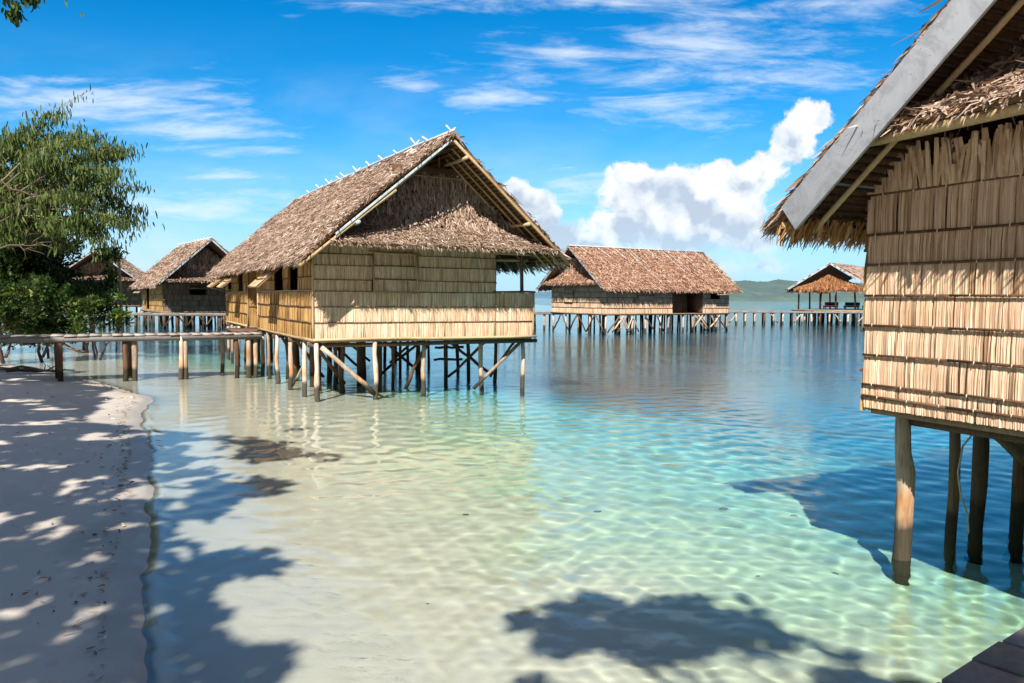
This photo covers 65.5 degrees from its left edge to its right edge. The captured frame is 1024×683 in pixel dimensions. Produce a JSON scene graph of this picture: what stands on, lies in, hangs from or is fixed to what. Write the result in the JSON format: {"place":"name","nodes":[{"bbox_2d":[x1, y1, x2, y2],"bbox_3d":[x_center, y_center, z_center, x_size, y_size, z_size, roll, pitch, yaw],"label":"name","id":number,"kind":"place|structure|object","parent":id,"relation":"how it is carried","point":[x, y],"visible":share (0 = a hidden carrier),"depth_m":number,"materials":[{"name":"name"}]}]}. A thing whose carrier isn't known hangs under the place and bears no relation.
{"place":"outdoors","nodes":[
{"label":"outdoors","id":0,"kind":"place"},
{"bbox_2d":[0,363,154,682],"bbox_3d":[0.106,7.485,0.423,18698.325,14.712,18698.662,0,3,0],"label":"sand ground","id":1,"kind":"structure","parent":0,"point":[36,489],"depth_m":8.97,"materials":[{"name":"beige sand"}]},
{"bbox_2d":[0,276,48,363],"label":"leafy shrub","id":2,"kind":"object","parent":1,"relation":"on","point":[11,318],"visible":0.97,"depth_m":30.23,"materials":[{"name":"green plant"}]},
{"bbox_2d":[0,362,74,372],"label":"fallen branch","id":3,"kind":"object","parent":1,"relation":"on","point":[20,368],"visible":0.91,"depth_m":26.82,"materials":[{"name":"brown wood"}]},
{"bbox_2d":[1,0,82,27],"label":"shade tree","id":4,"kind":"object","parent":1,"relation":"on","point":[13,14],"visible":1,"depth_m":9.28,"materials":[{"name":"green plant"}]},
{"bbox_2d":[0,135,89,311],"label":"broadleaf tree","id":5,"kind":"object","parent":1,"relation":"on","point":[56,268],"visible":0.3,"depth_m":36.14,"materials":[{"name":"green plant"}]},
{"bbox_2d":[8,269,94,360],"bbox_3d":[-18.566,-1.020,32.013,3.455,3.797,2.518,0,3,0],"label":"leafy shrub","id":6,"kind":"object","parent":1,"relation":"on","point":[64,300],"visible":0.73,"depth_m":31.77,"materials":[{"name":"green plant"}]},
{"bbox_2d":[0,273,121,352],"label":"leafy shrub","id":7,"kind":"object","parent":1,"relation":"on","point":[78,289],"visible":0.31,"depth_m":36.69,"materials":[{"name":"green plant"}]},
{"bbox_2d":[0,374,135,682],"bbox_3d":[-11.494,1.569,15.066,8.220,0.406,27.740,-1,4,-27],"label":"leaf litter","id":8,"kind":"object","parent":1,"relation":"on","point":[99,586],"visible":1,"depth_m":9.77,"materials":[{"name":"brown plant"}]},
{"bbox_2d":[0,84,164,263],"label":"drooping tree","id":9,"kind":"object","parent":1,"relation":"on","point":[31,158],"visible":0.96,"depth_m":31.65,"materials":[{"name":"green plant"}]},
{"bbox_2d":[0,180,103,260],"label":"bare branches","id":10,"kind":"object","parent":9,"relation":"attached to","point":[2,220],"visible":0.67,"depth_m":31.12,"materials":[{"name":"brown plant"}]},
{"bbox_2d":[75,287,134,359],"bbox_3d":[-17.040,-0.676,33.008,2.736,3.153,1.395,0,3,0],"label":"leafy shrub","id":11,"kind":"object","parent":1,"relation":"on","point":[108,299],"visible":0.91,"depth_m":32.90,"materials":[{"name":"green plant"}]},
{"bbox_2d":[91,244,128,350],"bbox_3d":[-19.061,-1.980,37.944,1.933,5.303,1.254,0,3,0],"label":"thin tree","id":12,"kind":"object","parent":1,"relation":"on","point":[115,256],"visible":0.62,"depth_m":37.78,"materials":[{"name":"green plant"}]},
{"bbox_2d":[0,331,261,380],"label":"jetty","id":13,"kind":"object","parent":1,"relation":"on","point":[130,358],"visible":0.8,"depth_m":25.31,"materials":[{"name":"brown wood"}]},
{"bbox_2d":[0,0,947,291],"label":"sky","id":14,"kind":"structure","parent":0,"point":[652,124],"materials":[{"name":"blue"}]},
{"bbox_2d":[0,298,1023,682],"bbox_3d":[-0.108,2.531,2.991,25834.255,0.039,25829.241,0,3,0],"label":"water","id":15,"kind":"structure","parent":0,"point":[664,506],"depth_m":9.74,"materials":[{"name":"teal liquid"}]},
{"bbox_2d":[62,250,151,319],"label":"stilt hut","id":16,"kind":"object","parent":15,"relation":"in","point":[131,274],"visible":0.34,"depth_m":84.93,"materials":[{"name":"brown wood"}]},
{"bbox_2d":[20,312,227,331],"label":"walkway","id":17,"kind":"structure","parent":15,"relation":"in","point":[177,315],"depth_m":59.33,"materials":[{"name":"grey wood"}]},
{"bbox_2d":[128,237,228,328],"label":"stilt hut","id":18,"kind":"object","parent":15,"relation":"in","point":[175,280],"visible":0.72,"depth_m":64.39,"materials":[{"name":"brown wood"}]},
{"bbox_2d":[204,125,576,400],"bbox_3d":[-6.015,-0.927,29.354,8.267,10.860,20.012,-1,4,-27],"label":"stilt hut","id":19,"kind":"object","parent":15,"relation":"in","point":[424,242],"visible":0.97,"depth_m":21.91,"materials":[{"name":"beige plant"}]},
{"bbox_2d":[534,312,563,329],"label":"walkway","id":20,"kind":"structure","parent":15,"relation":"in","point":[543,313],"depth_m":67.61,"materials":[{"name":"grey wood"}]},
{"bbox_2d":[536,244,742,333],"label":"stilt hut","id":21,"kind":"object","parent":15,"relation":"in","point":[605,282],"visible":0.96,"depth_m":64.08,"materials":[{"name":"plant"}]},
{"bbox_2d":[707,315,720,326],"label":"walkway","id":22,"kind":"structure","parent":15,"relation":"in","point":[708,320],"depth_m":79.79,"materials":[{"name":"brown wood"}]},
{"bbox_2d":[724,311,862,324],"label":"walkway","id":23,"kind":"structure","parent":15,"relation":"in","point":[846,317],"depth_m":86.00,"materials":[{"name":"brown wood"}]},
{"bbox_2d":[784,263,863,324],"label":"open pavilion","id":24,"kind":"structure","parent":15,"relation":"in","point":[832,277],"depth_m":89.67,"materials":[{"name":"brown plant"}]},
{"bbox_2d":[823,302,838,309],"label":"lounge bench","id":25,"kind":"object","parent":24,"relation":"on","point":[829,303],"visible":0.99,"depth_m":90.34,"materials":[{"name":"black wood"}]},
{"bbox_2d":[843,302,859,309],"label":"lounge bench","id":26,"kind":"object","parent":24,"relation":"on","point":[849,304],"visible":1,"depth_m":89.53,"materials":[{"name":"brown wood"}]},
{"bbox_2d":[759,0,1023,560],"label":"stilt hut","id":27,"kind":"object","parent":15,"relation":"in","point":[912,178],"visible":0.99,"depth_m":7.12,"materials":[{"name":"wicker"}]},
{"bbox_2d":[957,435,971,535],"bbox_3d":[4.915,1.408,8.588,0.231,1.405,0.022,0,3,0],"label":"dangling cable","id":28,"kind":"object","parent":27,"relation":"hanging from","point":[959,484],"visible":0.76,"depth_m":8.59,"materials":[{"name":"rubber"}]},
{"bbox_2d":[937,627,1023,682],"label":"plank deck","id":29,"kind":"structure","parent":15,"relation":"in","point":[1000,662],"depth_m":3.49,"materials":[{"name":"brown wood"}]},
{"bbox_2d":[527,292,551,297],"bbox_3d":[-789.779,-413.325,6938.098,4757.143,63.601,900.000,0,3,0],"label":"island hills","id":30,"kind":"structure","parent":0,"point":[543,294],"depth_m":6693.01,"materials":[{"name":"blue"}]},
{"bbox_2d":[729,279,865,300],"bbox_3d":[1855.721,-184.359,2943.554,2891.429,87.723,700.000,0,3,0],"label":"hill","id":31,"kind":"structure","parent":0,"point":[768,290],"depth_m":2699.31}
]}

